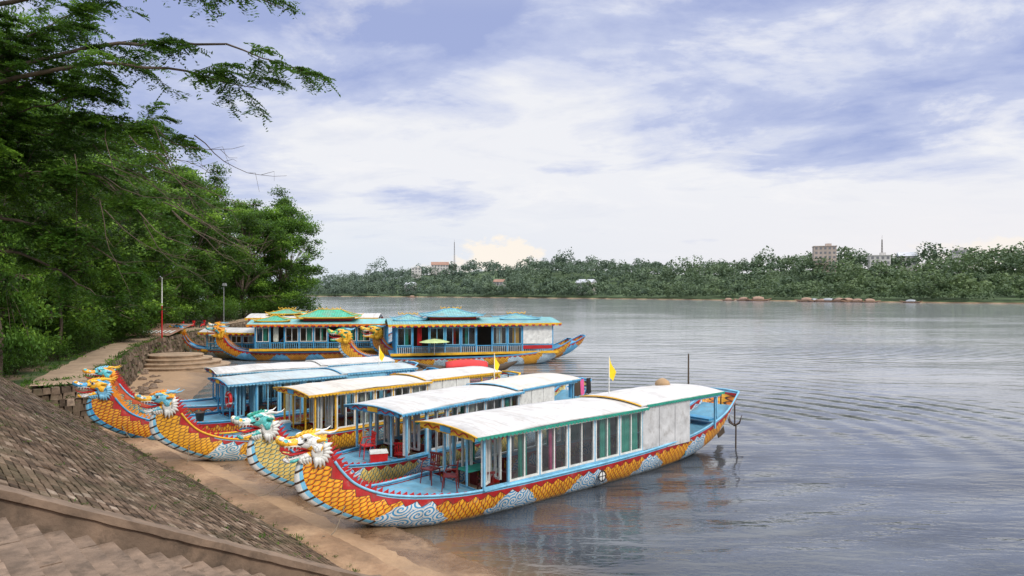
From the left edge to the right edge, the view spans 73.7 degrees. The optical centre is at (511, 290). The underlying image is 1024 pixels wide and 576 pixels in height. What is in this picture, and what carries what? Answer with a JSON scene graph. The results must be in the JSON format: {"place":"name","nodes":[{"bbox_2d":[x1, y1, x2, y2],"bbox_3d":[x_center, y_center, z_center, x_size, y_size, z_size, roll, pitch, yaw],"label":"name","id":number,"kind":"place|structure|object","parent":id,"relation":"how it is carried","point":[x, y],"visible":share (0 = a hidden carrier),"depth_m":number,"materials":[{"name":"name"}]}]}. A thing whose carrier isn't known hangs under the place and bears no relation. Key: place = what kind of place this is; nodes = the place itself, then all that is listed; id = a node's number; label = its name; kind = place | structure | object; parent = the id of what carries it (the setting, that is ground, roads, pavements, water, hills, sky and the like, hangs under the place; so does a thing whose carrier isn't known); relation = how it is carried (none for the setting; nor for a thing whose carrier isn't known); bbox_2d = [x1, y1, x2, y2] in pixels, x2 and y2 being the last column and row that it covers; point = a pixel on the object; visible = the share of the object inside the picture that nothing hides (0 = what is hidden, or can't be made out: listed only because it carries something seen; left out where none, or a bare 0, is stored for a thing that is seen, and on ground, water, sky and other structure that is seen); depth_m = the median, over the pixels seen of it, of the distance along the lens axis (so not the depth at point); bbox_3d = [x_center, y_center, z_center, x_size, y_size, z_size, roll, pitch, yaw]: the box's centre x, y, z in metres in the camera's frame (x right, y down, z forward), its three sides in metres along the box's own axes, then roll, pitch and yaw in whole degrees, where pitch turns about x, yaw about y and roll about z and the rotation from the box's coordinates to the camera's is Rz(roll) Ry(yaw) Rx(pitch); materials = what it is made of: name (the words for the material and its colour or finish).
{"place":"outdoors","nodes":[
{"label":"outdoors","id":0,"kind":"place"},
{"bbox_2d":[126,323,192,335],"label":"sloping pavement","id":1,"kind":"structure","parent":0,"point":[167,329],"depth_m":66.27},
{"bbox_2d":[0,376,342,568],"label":"embankment paving","id":2,"kind":"structure","parent":0,"point":[106,483],"depth_m":15.48,"materials":[{"name":"stone"}]},
{"bbox_2d":[0,0,1023,285],"label":"sky","id":3,"kind":"structure","parent":0,"point":[507,132],"materials":[{"name":"white"}]},
{"bbox_2d":[3,269,1023,575],"bbox_3d":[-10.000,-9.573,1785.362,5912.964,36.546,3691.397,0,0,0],"label":"ground","id":4,"kind":"structure","parent":0,"point":[189,383],"depth_m":49.79,"materials":[{"name":"brown soil"}]},
{"bbox_2d":[3,351,22,377],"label":"shrub","id":5,"kind":"object","parent":4,"relation":"on","point":[12,365],"visible":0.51,"depth_m":33.58,"materials":[{"name":"green plant"}]},
{"bbox_2d":[4,350,45,373],"bbox_3d":[-26.247,3.846,36.058,3.581,1.516,2.759,0,0,7],"label":"shrub","id":6,"kind":"object","parent":4,"relation":"on","point":[22,365],"visible":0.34,"depth_m":35.81,"materials":[{"name":"green plant"}]},
{"bbox_2d":[0,0,61,376],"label":"broadleaf tree","id":7,"kind":"object","parent":4,"relation":"on","point":[15,299],"visible":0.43,"depth_m":31.37,"materials":[{"name":"green plant"}]},
{"bbox_2d":[0,222,63,335],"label":"broadleaf tree","id":8,"kind":"object","parent":4,"relation":"on","point":[44,310],"visible":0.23,"depth_m":33.88,"materials":[{"name":"green plant"}]},
{"bbox_2d":[14,339,64,366],"bbox_3d":[-27.377,3.617,39.265,2.884,2.091,2.857,0,0,-32],"label":"shrub","id":9,"kind":"object","parent":4,"relation":"on","point":[48,349],"visible":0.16,"depth_m":39.42,"materials":[{"name":"green plant"}]},
{"bbox_2d":[1,184,98,335],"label":"broadleaf tree","id":10,"kind":"object","parent":4,"relation":"on","point":[56,207],"visible":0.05,"depth_m":40.65,"materials":[{"name":"green plant"}]},
{"bbox_2d":[0,194,114,346],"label":"broadleaf tree","id":11,"kind":"object","parent":4,"relation":"on","point":[52,327],"visible":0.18,"depth_m":43.00,"materials":[{"name":"green plant"}]},
{"bbox_2d":[43,333,79,360],"bbox_3d":[-28.560,3.615,42.228,4.010,2.091,2.984,0,0,18],"label":"shrub","id":12,"kind":"object","parent":4,"relation":"on","point":[62,354],"visible":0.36,"depth_m":42.28,"materials":[{"name":"green plant"}]},
{"bbox_2d":[16,69,112,358],"bbox_3d":[-29.206,-4.769,43.263,6.336,19.354,6.391,0,0,42],"label":"broadleaf tree","id":13,"kind":"object","parent":4,"relation":"on","point":[88,329],"visible":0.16,"depth_m":43.81,"materials":[{"name":"green plant"}]},
{"bbox_2d":[43,330,93,356],"bbox_3d":[-29.733,3.626,45.334,3.682,2.072,4.039,0,0,-9],"label":"shrub","id":14,"kind":"object","parent":4,"relation":"on","point":[73,342],"visible":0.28,"depth_m":45.44,"materials":[{"name":"green plant"}]},
{"bbox_2d":[0,84,155,356],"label":"broadleaf tree","id":15,"kind":"object","parent":4,"relation":"on","point":[114,240],"visible":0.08,"depth_m":39.72,"materials":[{"name":"green plant"}]},
{"bbox_2d":[5,63,155,342],"bbox_3d":[-31.859,-5.514,45.245,13.687,20.902,13.804,0,0,16],"label":"broadleaf tree","id":16,"kind":"object","parent":4,"relation":"on","point":[104,267],"visible":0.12,"depth_m":47.73,"materials":[{"name":"green plant"}]},
{"bbox_2d":[11,190,151,337],"bbox_3d":[-32.471,-2.841,48.648,11.050,15.354,12.391,0,0,14],"label":"broadleaf tree","id":17,"kind":"object","parent":4,"relation":"on","point":[120,249],"visible":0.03,"depth_m":48.94,"materials":[{"name":"green plant"}]},
{"bbox_2d":[57,323,106,351],"bbox_3d":[-31.069,3.501,48.704,4.074,2.393,4.226,0,0,20],"label":"shrub","id":18,"kind":"object","parent":4,"relation":"on","point":[89,343],"visible":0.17,"depth_m":49.06,"materials":[{"name":"green plant"}]},
{"bbox_2d":[19,155,154,328],"bbox_3d":[-35.663,-4.160,56.160,11.239,17.825,12.257,0,0,18],"label":"broadleaf tree","id":19,"kind":"object","parent":4,"relation":"on","point":[128,220],"visible":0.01,"depth_m":55.59,"materials":[{"name":"green plant"}]},
{"bbox_2d":[79,329,115,346],"bbox_3d":[-32.491,3.659,52.220,4.008,1.984,3.762,0,0,-37],"label":"shrub","id":20,"kind":"object","parent":4,"relation":"on","point":[108,337],"visible":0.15,"depth_m":52.45,"materials":[{"name":"green plant"}]},
{"bbox_2d":[23,154,182,329],"bbox_3d":[-34.752,-3.218,53.738,13.786,16.178,14.857,0,0,31],"label":"broadleaf tree","id":21,"kind":"object","parent":4,"relation":"on","point":[131,312],"visible":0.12,"depth_m":54.69,"materials":[{"name":"green plant"}]},
{"bbox_2d":[92,308,136,333],"bbox_3d":[-37.487,2.937,62.838,5.829,3.804,7.214,0,0,28],"label":"shrub","id":22,"kind":"object","parent":4,"relation":"on","point":[117,317],"visible":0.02,"depth_m":62.85,"materials":[{"name":"green plant"}]},
{"bbox_2d":[99,315,130,342],"bbox_3d":[-33.859,3.415,57.582,3.542,2.615,4.536,0,0,-4],"label":"shrub","id":23,"kind":"object","parent":4,"relation":"on","point":[114,329],"visible":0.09,"depth_m":57.24,"materials":[{"name":"green plant"}]},
{"bbox_2d":[104,329,135,342],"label":"shrub","id":24,"kind":"object","parent":4,"relation":"on","point":[118,336],"visible":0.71,"depth_m":55.62,"materials":[{"name":"green plant"}]},
{"bbox_2d":[66,156,179,342],"bbox_3d":[-35.047,-3.159,57.500,12.242,15.941,12.076,0,0,33],"label":"broadleaf tree","id":25,"kind":"object","parent":4,"relation":"on","point":[152,293],"visible":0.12,"depth_m":56.86,"materials":[{"name":"green plant"}]},
{"bbox_2d":[0,517,265,575],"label":"stair","id":26,"kind":"object","parent":4,"relation":"on","point":[29,550],"visible":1,"depth_m":9.51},
{"bbox_2d":[30,319,247,385],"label":"footpath","id":27,"kind":"structure","parent":4,"relation":"on","point":[75,368],"depth_m":40.49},
{"bbox_2d":[123,326,158,338],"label":"shrub","id":28,"kind":"object","parent":4,"relation":"on","point":[145,333],"visible":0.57,"depth_m":60.29,"materials":[{"name":"green plant"}]},
{"bbox_2d":[27,320,256,425],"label":"retaining wall","id":29,"kind":"structure","parent":4,"relation":"on","point":[53,395],"depth_m":45.22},
{"bbox_2d":[79,150,207,311],"bbox_3d":[-35.838,-3.766,59.611,17.419,17.282,15.419,0,0,-29],"label":"broadleaf tree","id":30,"kind":"object","parent":4,"relation":"on","point":[186,218],"visible":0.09,"depth_m":61.62,"materials":[{"name":"green plant"}]},
{"bbox_2d":[139,390,150,394],"bbox_3d":[-22.038,6.200,41.020,0.558,0.516,0.635,0,0,-40],"label":"rock","id":31,"kind":"object","parent":4,"relation":"on","point":[144,392],"visible":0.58,"depth_m":40.86,"materials":[{"name":"stone"}]},
{"bbox_2d":[85,118,210,321],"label":"broadleaf tree","id":32,"kind":"object","parent":4,"relation":"on","point":[140,156],"visible":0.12,"depth_m":68.85,"materials":[{"name":"green plant"}]},
{"bbox_2d":[128,314,170,328],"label":"shrub","id":33,"kind":"object","parent":4,"relation":"on","point":[151,322],"visible":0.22,"depth_m":66.91,"materials":[{"name":"green plant"}]},
{"bbox_2d":[148,384,157,388],"bbox_3d":[-22.831,6.200,43.391,0.577,0.497,0.724,0,0,13],"label":"rock","id":34,"kind":"object","parent":4,"relation":"on","point":[152,386],"visible":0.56,"depth_m":43.23,"materials":[{"name":"stone"}]},
{"bbox_2d":[104,209,204,324],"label":"broadleaf tree","id":35,"kind":"object","parent":4,"relation":"on","point":[169,280],"visible":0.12,"depth_m":67.53,"materials":[{"name":"green plant"}]},
{"bbox_2d":[157,278,165,341],"bbox_3d":[-30.000,1.610,58.500,0.500,5.480,0.500,0,0,0],"label":"marker pole","id":36,"kind":"object","parent":4,"relation":"on","point":[161,339],"visible":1,"depth_m":58.45,"materials":[{"name":"metal"}]},
{"bbox_2d":[144,300,193,323],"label":"shrub","id":37,"kind":"object","parent":4,"relation":"on","point":[167,319],"visible":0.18,"depth_m":73.68,"materials":[{"name":"green plant"}]},
{"bbox_2d":[0,0,340,327],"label":"overhanging tree","id":38,"kind":"object","parent":4,"relation":"on","point":[72,177],"visible":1,"depth_m":17.50,"materials":[{"name":"green plant"}]},
{"bbox_2d":[0,329,359,572],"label":"grass tufts","id":39,"kind":"object","parent":4,"relation":"on","point":[26,381],"visible":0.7,"depth_m":30.47,"materials":[{"name":"green plant"}]},
{"bbox_2d":[139,178,225,316],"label":"broadleaf tree","id":40,"kind":"object","parent":4,"relation":"on","point":[203,263],"visible":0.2,"depth_m":78.97,"materials":[{"name":"green plant"}]},
{"bbox_2d":[144,352,230,371],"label":"curved steps","id":41,"kind":"structure","parent":4,"relation":"on","point":[180,361],"depth_m":54.23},
{"bbox_2d":[142,139,234,321],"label":"broadleaf tree","id":42,"kind":"object","parent":4,"relation":"on","point":[219,205],"visible":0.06,"depth_m":92.18,"materials":[{"name":"green plant"}]},
{"bbox_2d":[166,294,211,324],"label":"shrub","id":43,"kind":"object","parent":4,"relation":"on","point":[192,315],"visible":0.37,"depth_m":81.59,"materials":[{"name":"green plant"}]},
{"bbox_2d":[0,484,380,575],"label":"cheek wall","id":44,"kind":"structure","parent":4,"relation":"on","point":[44,514],"depth_m":11.13,"materials":[{"name":"concrete"}]},
{"bbox_2d":[186,320,196,327],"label":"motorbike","id":45,"kind":"object","parent":4,"relation":"on","point":[193,322],"visible":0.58,"depth_m":77.62,"materials":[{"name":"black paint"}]},
{"bbox_2d":[157,161,258,319],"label":"broadleaf tree","id":46,"kind":"object","parent":4,"relation":"on","point":[220,191],"visible":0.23,"depth_m":100.42,"materials":[{"name":"green plant"}]},
{"bbox_2d":[159,166,259,322],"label":"broadleaf tree","id":47,"kind":"object","parent":4,"relation":"on","point":[233,252],"visible":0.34,"depth_m":88.26,"materials":[{"name":"green plant"}]},
{"bbox_2d":[198,298,244,321],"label":"shrub","id":48,"kind":"object","parent":4,"relation":"on","point":[220,315],"visible":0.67,"depth_m":91.61,"materials":[{"name":"green plant"}]},
{"bbox_2d":[195,180,248,311],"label":"broadleaf tree","id":49,"kind":"object","parent":4,"relation":"on","point":[218,184],"depth_m":113.04,"materials":[{"name":"green plant"}]},
{"bbox_2d":[222,283,226,321],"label":"street lamp","id":50,"kind":"object","parent":4,"relation":"on","point":[224,284],"visible":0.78,"depth_m":89.93,"materials":[{"name":"metal"}]},
{"bbox_2d":[202,295,247,319],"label":"shrub","id":51,"kind":"object","parent":4,"relation":"on","point":[227,304],"visible":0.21,"depth_m":98.10,"materials":[{"name":"green plant"}]},
{"bbox_2d":[224,296,274,318],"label":"shrub","id":52,"kind":"object","parent":4,"relation":"on","point":[248,305],"visible":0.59,"depth_m":105.78,"materials":[{"name":"green plant"}]},
{"bbox_2d":[210,207,300,317],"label":"broadleaf tree","id":53,"kind":"object","parent":4,"relation":"on","point":[265,285],"visible":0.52,"depth_m":106.67,"materials":[{"name":"green plant"}]},
{"bbox_2d":[226,198,287,301],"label":"broadleaf tree","id":54,"kind":"object","parent":4,"relation":"on","point":[240,206],"visible":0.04,"depth_m":121.18,"materials":[{"name":"green plant"}]},
{"bbox_2d":[214,206,302,312],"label":"broadleaf tree","id":55,"kind":"object","parent":4,"relation":"on","point":[250,289],"visible":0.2,"depth_m":113.66,"materials":[{"name":"green plant"}]},
{"bbox_2d":[245,297,289,313],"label":"shrub","id":56,"kind":"object","parent":4,"relation":"on","point":[272,307],"visible":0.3,"depth_m":112.33,"materials":[{"name":"green plant"}]},
{"bbox_2d":[226,205,328,312],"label":"broadleaf tree","id":57,"kind":"object","parent":4,"relation":"on","point":[284,221],"visible":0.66,"depth_m":113.79,"materials":[{"name":"green plant"}]},
{"bbox_2d":[251,184,331,310],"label":"broadleaf tree","id":58,"kind":"object","parent":4,"relation":"on","point":[285,201],"visible":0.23,"depth_m":123.42,"materials":[{"name":"green plant"}]},
{"bbox_2d":[205,459,503,575],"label":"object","id":59,"kind":"object","parent":4,"relation":"on","point":[422,552],"visible":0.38,"depth_m":17.42,"materials":[{"name":"concrete"}]},
{"bbox_2d":[99,426,409,575],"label":"ledge","id":60,"kind":"object","parent":59,"relation":"on","point":[358,559],"visible":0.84,"depth_m":18.46,"materials":[{"name":"concrete"}]},
{"bbox_2d":[411,266,420,277],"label":"building","id":61,"kind":"structure","parent":4,"relation":"on","point":[417,271],"depth_m":794.97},
{"bbox_2d":[431,262,448,274],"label":"building","id":62,"kind":"structure","parent":4,"relation":"on","point":[439,266],"depth_m":809.14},
{"bbox_2d":[493,279,505,290],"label":"house","id":63,"kind":"structure","parent":4,"relation":"on","point":[498,281],"depth_m":658.91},
{"bbox_2d":[575,279,596,293],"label":"house","id":64,"kind":"structure","parent":4,"relation":"on","point":[579,281],"depth_m":587.57,"materials":[{"name":"metal"}]},
{"bbox_2d":[176,241,1023,299],"bbox_3d":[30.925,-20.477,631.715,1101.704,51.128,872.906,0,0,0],"label":"wood","id":65,"kind":"object","parent":4,"relation":"on","point":[850,263],"visible":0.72,"depth_m":515.07,"materials":[{"name":"plant"}]},
{"bbox_2d":[812,243,836,272],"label":"building","id":66,"kind":"structure","parent":4,"relation":"on","point":[828,250],"depth_m":499.87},
{"bbox_2d":[867,252,890,273],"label":"building","id":67,"kind":"structure","parent":4,"relation":"on","point":[882,256],"depth_m":476.33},
{"bbox_2d":[896,252,917,270],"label":"building","id":68,"kind":"structure","parent":4,"relation":"on","point":[910,254],"depth_m":482.41,"materials":[{"name":"metal"}]},
{"bbox_2d":[951,247,966,273],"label":"building","id":69,"kind":"structure","parent":4,"relation":"on","point":[957,252],"depth_m":449.58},
{"bbox_2d":[193,296,1023,575],"bbox_3d":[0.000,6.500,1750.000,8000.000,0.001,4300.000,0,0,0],"label":"water","id":70,"kind":"structure","parent":0,"point":[880,438],"depth_m":28.11,"materials":[{"name":"liquid"}]},
{"bbox_2d":[169,324,290,358],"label":"dragon boat","id":71,"kind":"object","parent":70,"relation":"on","point":[243,337],"visible":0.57,"depth_m":65.50,"materials":[{"name":"blue paint"}]},
{"bbox_2d":[82,356,418,415],"bbox_3d":[-12.878,5.161,36.410,17.023,3.327,2.946,0,0,-35],"label":"dragon boat","id":72,"kind":"object","parent":70,"relation":"on","point":[193,406],"visible":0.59,"depth_m":34.97,"materials":[{"name":"blue paint"}]},
{"bbox_2d":[72,346,437,439],"bbox_3d":[-10.888,4.837,32.525,17.023,3.974,3.001,0,0,-39],"label":"dragon boat","id":73,"kind":"object","parent":70,"relation":"on","point":[107,408],"visible":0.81,"depth_m":30.75,"materials":[{"name":"blue paint"}]},
{"bbox_2d":[195,411,204,421],"bbox_3d":[-13.671,5.512,29.907,0.412,0.396,0.412,0,0,-31],"label":"bucket","id":74,"kind":"object","parent":73,"relation":"on","point":[199,415],"visible":0.96,"depth_m":29.78,"materials":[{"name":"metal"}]},
{"bbox_2d":[225,391,231,407],"bbox_3d":[-12.508,4.800,30.136,0.160,0.749,0.748,0,0,-39],"label":"life ring","id":75,"kind":"object","parent":73,"relation":"hanging from","point":[229,402],"visible":1,"depth_m":30.01,"materials":[{"name":"red plastic"}]},
{"bbox_2d":[205,307,391,360],"bbox_3d":[-19.492,4.187,64.395,18.134,5.274,4.150,0,0,-6],"label":"dragon boat","id":76,"kind":"object","parent":70,"relation":"on","point":[309,338],"visible":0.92,"depth_m":63.25,"materials":[{"name":"blue paint"}]},
{"bbox_2d":[208,307,391,340],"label":"dragon boat","id":77,"kind":"object","parent":70,"relation":"on","point":[289,313],"visible":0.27,"depth_m":70.55,"materials":[{"name":"white paint"}]},
{"bbox_2d":[134,366,520,460],"bbox_3d":[-6.521,5.161,29.963,18.215,3.327,3.082,0,0,-44],"label":"dragon boat","id":78,"kind":"object","parent":70,"relation":"on","point":[171,425],"visible":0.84,"depth_m":27.89,"materials":[{"name":"yellow paint"}]},
{"bbox_2d":[278,420,290,431],"bbox_3d":[-9.391,5.525,27.891,0.410,0.390,0.610,0,0,33],"label":"cooler box","id":79,"kind":"object","parent":78,"relation":"on","point":[287,424],"visible":0.61,"depth_m":27.85,"materials":[{"name":"blue paint"}]},
{"bbox_2d":[231,353,591,488],"bbox_3d":[-2.311,4.787,26.584,3.055,4.074,18.215,0,0,39],"label":"dragon boat","id":80,"kind":"object","parent":70,"relation":"on","point":[265,456],"visible":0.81,"depth_m":24.20,"materials":[{"name":"blue paint"}]},
{"bbox_2d":[359,430,376,459],"bbox_3d":[-4.951,5.293,23.445,0.480,0.879,0.493,0,0,-32],"label":"plastic chair","id":81,"kind":"object","parent":80,"relation":"on","point":[372,439],"visible":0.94,"depth_m":23.45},
{"bbox_2d":[369,448,387,462],"bbox_3d":[-4.454,5.525,22.786,0.610,0.390,0.410,0,0,-17],"label":"cooler box","id":82,"kind":"object","parent":80,"relation":"on","point":[378,455],"visible":0.89,"depth_m":22.62,"materials":[{"name":"red plastic"}]},
{"bbox_2d":[394,442,408,457],"bbox_3d":[-3.875,5.723,23.984,0.493,0.879,0.480,0,0,10],"label":"plastic chair","id":83,"kind":"object","parent":80,"relation":"on","point":[399,453],"visible":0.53,"depth_m":23.78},
{"bbox_2d":[568,384,571,397],"bbox_3d":[2.699,4.539,31.278,0.056,0.779,0.400,0,0,39],"label":"hanging cloth","id":84,"kind":"object","parent":80,"relation":"hanging from","point":[570,390],"visible":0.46,"depth_m":31.22,"materials":[{"name":"fabric"}]},
{"bbox_2d":[575,381,580,395],"bbox_3d":[3.042,4.539,31.708,0.056,0.779,0.500,0,0,39],"label":"hanging cloth","id":85,"kind":"object","parent":80,"relation":"hanging from","point":[577,389],"visible":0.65,"depth_m":31.72,"materials":[{"name":"brown fabric"}]},
{"bbox_2d":[580,379,583,394],"bbox_3d":[3.292,4.539,32.020,0.057,0.779,0.300,0,0,39],"label":"hanging cloth","id":86,"kind":"object","parent":80,"relation":"hanging from","point":[582,386],"visible":0.77,"depth_m":32.00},
{"bbox_2d":[586,378,590,393],"bbox_3d":[3.636,4.539,32.450,0.056,0.779,0.400,0,0,39],"label":"hanging cloth","id":87,"kind":"object","parent":80,"relation":"hanging from","point":[588,385],"visible":1,"depth_m":32.42,"materials":[{"name":"fabric"}]},
{"bbox_2d":[327,306,585,367],"bbox_3d":[-4.225,4.112,61.625,23.973,5.424,7.280,0,0,-13],"label":"dragon boat","id":88,"kind":"object","parent":70,"relation":"on","point":[513,336],"visible":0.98,"depth_m":59.69,"materials":[{"name":"blue paint"}]},
{"bbox_2d":[420,339,448,354],"bbox_3d":[-6.500,4.690,57.200,2.600,1.320,2.600,0,0,0],"label":"patio umbrella","id":89,"kind":"object","parent":88,"relation":"on","point":[434,341],"visible":1,"depth_m":56.57,"materials":[{"name":"fabric"}]},
{"bbox_2d":[418,359,517,370],"bbox_3d":[-3.600,6.069,53.800,8.250,1.313,2.125,0,0,-7],"label":"sampan","id":90,"kind":"object","parent":70,"relation":"on","point":[464,363],"visible":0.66,"depth_m":53.28,"materials":[{"name":"brown wood"}]},
{"bbox_2d":[275,354,739,527],"bbox_3d":[1.765,4.637,23.308,20.003,4.374,3.164,0,0,-41],"label":"dragon boat","id":91,"kind":"object","parent":70,"relation":"on","point":[612,436],"visible":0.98,"depth_m":21.26,"materials":[{"name":"blue paint"}]},
{"bbox_2d":[323,505,344,536],"bbox_3d":[-4.506,5.858,17.296,0.025,0.629,0.841,0,0,27],"label":"mooring rope","id":92,"kind":"object","parent":91,"relation":"attached to","point":[338,522],"visible":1,"depth_m":17.43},
{"bbox_2d":[420,451,441,485],"bbox_3d":[-2.421,5.293,20.361,0.493,0.879,0.480,0,0,34],"label":"plastic chair","id":93,"kind":"object","parent":91,"relation":"on","point":[434,463],"visible":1,"depth_m":20.41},
{"bbox_2d":[441,458,459,491],"bbox_3d":[-1.765,5.293,19.601,0.480,0.879,0.493,0,0,2],"label":"plastic chair","id":94,"kind":"object","parent":91,"relation":"on","point":[450,475],"visible":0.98,"depth_m":19.42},
{"bbox_2d":[458,463,480,486],"bbox_3d":[-1.166,5.800,21.044,0.900,0.720,0.600,0,0,-41],"label":"table","id":95,"kind":"object","parent":91,"relation":"on","point":[474,467],"visible":0.46,"depth_m":20.90,"materials":[{"name":"green wood"}]},
{"bbox_2d":[476,471,494,489],"bbox_3d":[-0.770,5.723,20.125,0.493,0.879,0.480,0,0,-20],"label":"plastic chair","id":96,"kind":"object","parent":91,"relation":"on","point":[492,477],"visible":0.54,"depth_m":19.99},
{"bbox_2d":[480,467,499,482],"bbox_3d":[-0.670,5.965,22.000,0.610,0.390,0.410,0,0,-41],"label":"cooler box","id":97,"kind":"object","parent":91,"relation":"on","point":[496,480],"visible":0.14,"depth_m":21.93,"materials":[{"name":"red plastic"}]},
{"bbox_2d":[655,378,669,385],"bbox_3d":[6.252,3.795,28.367,0.640,0.330,0.630,0,0,0],"label":"basket","id":98,"kind":"object","parent":91,"relation":"on","point":[661,381],"visible":0.9,"depth_m":28.18,"materials":[{"name":"wicker"}]},
{"bbox_2d":[728,404,741,425],"bbox_3d":[9.681,5.103,29.674,0.585,1.605,0.585,0,0,22],"label":"anchor","id":99,"kind":"object","parent":91,"relation":"hanging from","point":[731,422],"visible":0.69,"depth_m":29.65,"materials":[{"name":"metal"}]},
{"bbox_2d":[735,424,736,447],"bbox_3d":[9.221,6.750,28.150,0.083,2.500,0.066,0,0,0],"label":"mooring pole","id":100,"kind":"object","parent":70,"relation":"in","point":[735,435],"visible":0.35,"depth_m":28.13,"materials":[{"name":"brown wood"}]},
{"bbox_2d":[734,297,748,300],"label":"sampan","id":101,"kind":"object","parent":70,"relation":"on","point":[742,299],"visible":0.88,"depth_m":435.20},
{"bbox_2d":[745,296,771,300],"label":"sampan","id":102,"kind":"object","parent":70,"relation":"on","point":[757,297],"visible":0.91,"depth_m":428.48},
{"bbox_2d":[794,297,816,301],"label":"sampan","id":103,"kind":"object","parent":70,"relation":"on","point":[805,299],"visible":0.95,"depth_m":402.27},
{"bbox_2d":[816,298,835,301],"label":"sampan","id":104,"kind":"object","parent":70,"relation":"on","point":[826,299],"visible":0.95,"depth_m":393.31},
{"bbox_2d":[839,298,852,301],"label":"sampan","id":105,"kind":"object","parent":70,"relation":"on","point":[848,299],"visible":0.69,"depth_m":384.26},
{"bbox_2d":[858,299,880,301],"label":"sampan","id":106,"kind":"object","parent":70,"relation":"on","point":[869,300],"visible":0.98,"depth_m":376.87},
{"bbox_2d":[899,299,921,302],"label":"sampan","id":107,"kind":"object","parent":70,"relation":"on","point":[910,301],"visible":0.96,"depth_m":365.08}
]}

